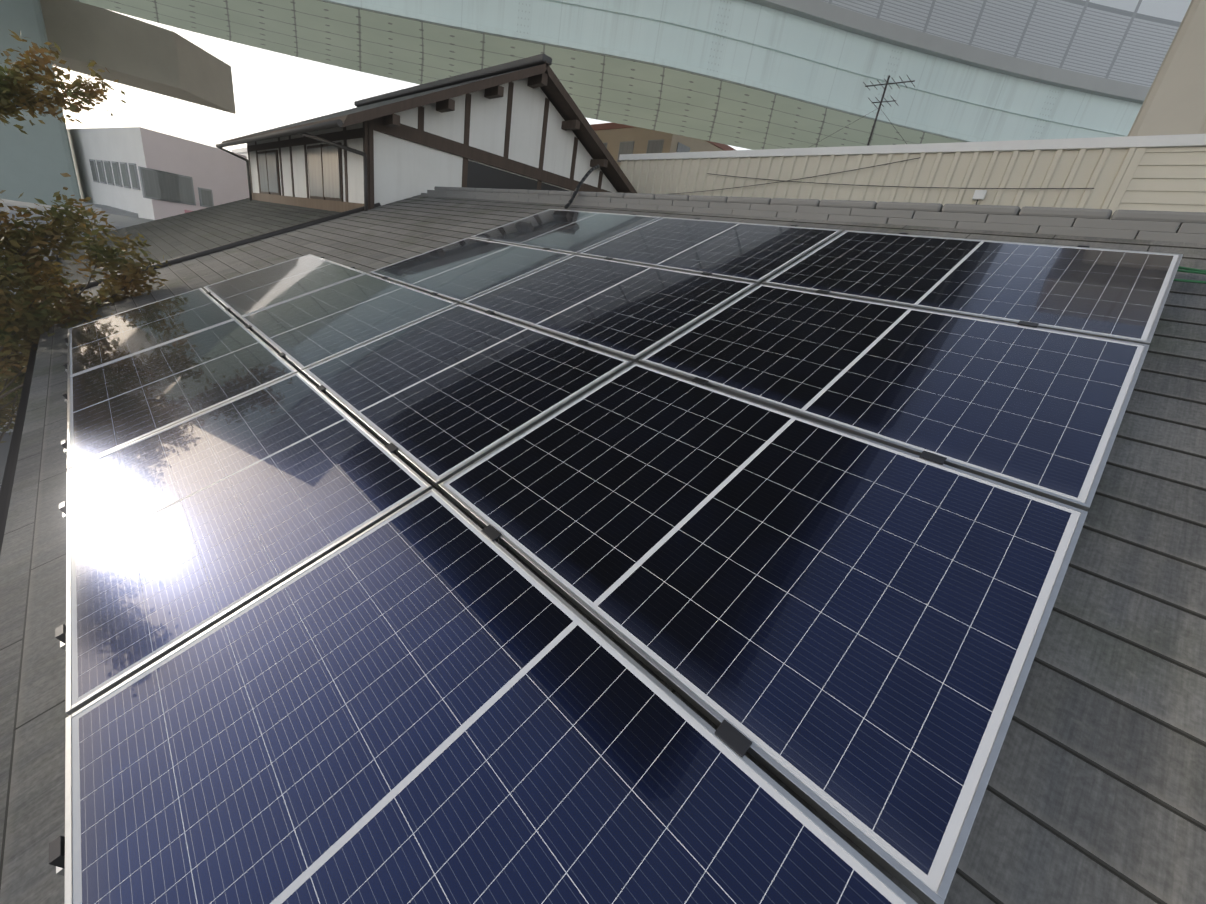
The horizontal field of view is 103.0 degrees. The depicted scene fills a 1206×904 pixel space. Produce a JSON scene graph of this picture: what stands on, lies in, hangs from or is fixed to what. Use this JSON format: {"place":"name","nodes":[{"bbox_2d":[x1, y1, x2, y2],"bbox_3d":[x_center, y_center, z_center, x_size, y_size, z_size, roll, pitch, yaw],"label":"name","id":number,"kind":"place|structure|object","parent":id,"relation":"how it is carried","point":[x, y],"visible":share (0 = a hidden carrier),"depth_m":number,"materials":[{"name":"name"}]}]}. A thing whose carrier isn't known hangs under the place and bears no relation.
{"place":"outdoors","nodes":[
{"label":"outdoors","id":0,"kind":"place"},
{"bbox_2d":[0,432,12,489],"bbox_3d":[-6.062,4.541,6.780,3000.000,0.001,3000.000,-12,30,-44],"label":"ground","id":1,"kind":"structure","parent":0,"point":[5,446],"depth_m":13.65,"materials":[{"name":"concrete"}]},
{"bbox_2d":[0,0,81,208],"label":"pier column","id":2,"kind":"structure","parent":1,"relation":"on","point":[36,161],"depth_m":24.92,"materials":[{"name":"grey concrete"}]},
{"bbox_2d":[40,0,235,113],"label":"beam","id":3,"kind":"structure","parent":2,"relation":"on","point":[128,51],"depth_m":28.17,"materials":[{"name":"grey concrete"}]},
{"bbox_2d":[0,29,170,442],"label":"tree","id":4,"kind":"object","parent":1,"relation":"on","point":[27,321],"visible":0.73,"depth_m":5.07,"materials":[{"name":"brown plant"}]},
{"bbox_2d":[591,122,734,166],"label":"beige building","id":5,"kind":"structure","parent":1,"relation":"on","point":[617,139],"depth_m":34.96,"materials":[{"name":"painted plaster"},{"name":"glass"},{"name":"roof tile"}]},
{"bbox_2d":[1128,0,1205,135],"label":"pier","id":6,"kind":"structure","parent":1,"relation":"on","point":[1174,102],"depth_m":9.50,"materials":[{"name":"beige concrete"}]},
{"bbox_2d":[74,0,1191,149],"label":"highway","id":7,"kind":"structure","parent":6,"relation":"on","point":[764,74],"depth_m":18.52,"materials":[{"name":"paint"}]},
{"bbox_2d":[0,199,154,432],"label":"ground","id":8,"kind":"structure","parent":0,"point":[120,221],"depth_m":15.80,"materials":[{"name":"white concrete"}]},
{"bbox_2d":[67,127,249,219],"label":"building","id":9,"kind":"structure","parent":0,"point":[139,172],"depth_m":23.32,"materials":[{"name":"white paint"}]},
{"bbox_2d":[232,147,247,159],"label":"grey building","id":10,"kind":"structure","parent":0,"point":[242,151],"depth_m":52.43,"materials":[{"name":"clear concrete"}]},
{"bbox_2d":[53,9,750,151],"label":"sky","id":11,"kind":"structure","parent":0,"point":[271,89],"materials":[{"name":"white"}]},
{"bbox_2d":[215,54,636,211],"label":"house","id":12,"kind":"structure","parent":0,"point":[523,123],"depth_m":9.63,"materials":[{"name":"paint"}]},
{"bbox_2d":[619,75,1205,229],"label":"neighbour wall","id":13,"kind":"structure","parent":0,"point":[1156,173],"depth_m":8.21,"materials":[{"name":"beige metal"}]},
{"bbox_3d":[-0.881,1.694,8.252,9.708,5.804,28.100,-12,30,-44],"label":"house","id":14,"kind":"object","parent":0,"visible":0},
{"bbox_2d":[56,198,340,287],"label":"roof","id":15,"kind":"structure","parent":14,"relation":"attached to","point":[175,236],"depth_m":10.18,"materials":[{"name":"tile"}]},
{"bbox_2d":[0,195,1205,903],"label":"roof","id":16,"kind":"structure","parent":14,"relation":"attached to","point":[1094,793],"depth_m":1.28,"materials":[{"name":"stone"}]},
{"bbox_2d":[0,241,59,554],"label":"gutter","id":17,"kind":"object","parent":16,"relation":"attached to","point":[8,479],"visible":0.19,"depth_m":3.19,"materials":[{"name":"metal"}]},
{"bbox_2d":[45,203,380,298],"bbox_3d":[-5.714,-3.246,7.504,4.383,2.016,0.090,-12,30,-44],"label":"roof edge","id":18,"kind":"object","parent":16,"relation":"attached to","point":[244,241],"visible":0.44,"depth_m":7.53,"materials":[{"name":"metal"}]},
{"bbox_2d":[49,209,1089,875],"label":"solar panel clamps","id":19,"kind":"object","parent":16,"relation":"on","point":[733,737],"visible":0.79,"depth_m":1.57,"materials":[{"name":"metal"}]},
{"bbox_2d":[68,288,235,376],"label":"panel","id":20,"kind":"object","parent":19,"relation":"attached to","point":[104,341],"visible":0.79,"depth_m":4.18,"materials":[{"name":"black glass"}]},
{"bbox_2d":[67,318,297,469],"bbox_3d":[-2.870,-0.504,3.219,1.134,0.037,1.722,-36,44,-29],"label":"panel","id":21,"kind":"object","parent":19,"relation":"attached to","point":[116,404],"visible":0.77,"depth_m":3.06,"materials":[{"name":"black glass"}]},
{"bbox_2d":[65,372,432,714],"bbox_3d":[-1.661,0.124,2.134,1.134,0.037,1.722,-36,44,-29],"label":"panel","id":22,"kind":"object","parent":19,"relation":"attached to","point":[179,534],"visible":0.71,"depth_m":1.89,"materials":[{"name":"blue glass"}]},
{"bbox_2d":[203,254,365,319],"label":"panel","id":23,"kind":"object","parent":19,"relation":"attached to","point":[252,292],"visible":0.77,"depth_m":4.76,"materials":[{"name":"black glass"}]},
{"bbox_2d":[239,273,457,373],"bbox_3d":[-2.056,-1.096,3.783,1.134,0.038,1.722,-36,44,-29],"label":"panel","id":24,"kind":"object","parent":19,"relation":"attached to","point":[305,331],"visible":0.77,"depth_m":3.64,"materials":[{"name":"black glass"}]},
{"bbox_2d":[302,304,631,488],"bbox_3d":[-0.847,-0.468,2.697,1.134,0.038,1.722,-36,44,-29],"label":"panel","id":25,"kind":"object","parent":19,"relation":"attached to","point":[437,399],"visible":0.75,"depth_m":2.50,"materials":[{"name":"black glass"}]},
{"bbox_2d":[369,237,573,304],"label":"panel","id":26,"kind":"object","parent":19,"relation":"attached to","point":[463,270],"visible":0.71,"depth_m":4.22,"materials":[{"name":"black glass"}]},
{"bbox_2d":[64,488,917,903],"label":"panel","id":27,"kind":"object","parent":19,"relation":"attached to","point":[434,696],"visible":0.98,"depth_m":1.08,"materials":[{"name":"blue glass"}]},
{"bbox_2d":[471,209,661,254],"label":"panel","id":28,"kind":"object","parent":19,"relation":"attached to","point":[570,231],"visible":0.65,"depth_m":4.80,"materials":[{"name":"black glass"}]},
{"bbox_2d":[462,254,756,362],"bbox_3d":[-0.033,-1.060,3.261,1.134,0.037,1.722,-36,44,-29],"label":"panel","id":29,"kind":"object","parent":19,"relation":"attached to","point":[633,312],"visible":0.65,"depth_m":3.09,"materials":[{"name":"black glass"}]},
{"bbox_2d":[577,217,842,284],"bbox_3d":[0.782,-1.651,3.825,1.134,0.037,1.722,-36,44,-29],"label":"panel","id":30,"kind":"object","parent":19,"relation":"attached to","point":[758,254],"visible":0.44,"depth_m":3.68,"materials":[{"name":"black glass"}]},
{"bbox_2d":[439,362,1087,903],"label":"panel","id":31,"kind":"object","parent":19,"relation":"attached to","point":[841,630],"visible":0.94,"depth_m":1.30,"materials":[{"name":"blue glass"}]},
{"bbox_2d":[638,283,1149,510],"bbox_3d":[1.176,-0.431,2.176,1.134,0.037,1.722,-36,44,-29],"label":"panel","id":32,"kind":"object","parent":19,"relation":"attached to","point":[1038,411],"visible":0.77,"depth_m":1.95,"materials":[{"name":"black glass"}]},
{"bbox_2d":[762,230,1182,344],"bbox_3d":[1.991,-1.023,2.740,1.134,0.037,1.722,-36,44,-29],"label":"panel","id":33,"kind":"object","parent":19,"relation":"attached to","point":[1121,295],"visible":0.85,"depth_m":2.56,"materials":[{"name":"black glass"}]},
{"bbox_2d":[564,165,599,208],"bbox_3d":[-0.267,-3.544,6.382,0.044,0.710,1.060,14,22,12],"label":"conduit","id":34,"kind":"object","parent":16,"relation":"on","point":[580,183],"visible":1,"depth_m":6.25,"materials":[{"name":"black plastic"}]},
{"bbox_2d":[421,186,1205,243],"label":"ridge","id":35,"kind":"structure","parent":16,"relation":"on","point":[1152,225],"depth_m":3.76,"materials":[{"name":"metal"}]},
{"bbox_2d":[1173,266,1205,283],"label":"cables","id":36,"kind":"object","parent":16,"relation":"on","point":[1192,270],"visible":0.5,"depth_m":2.41,"materials":[{"name":"green plastic"}]}
]}

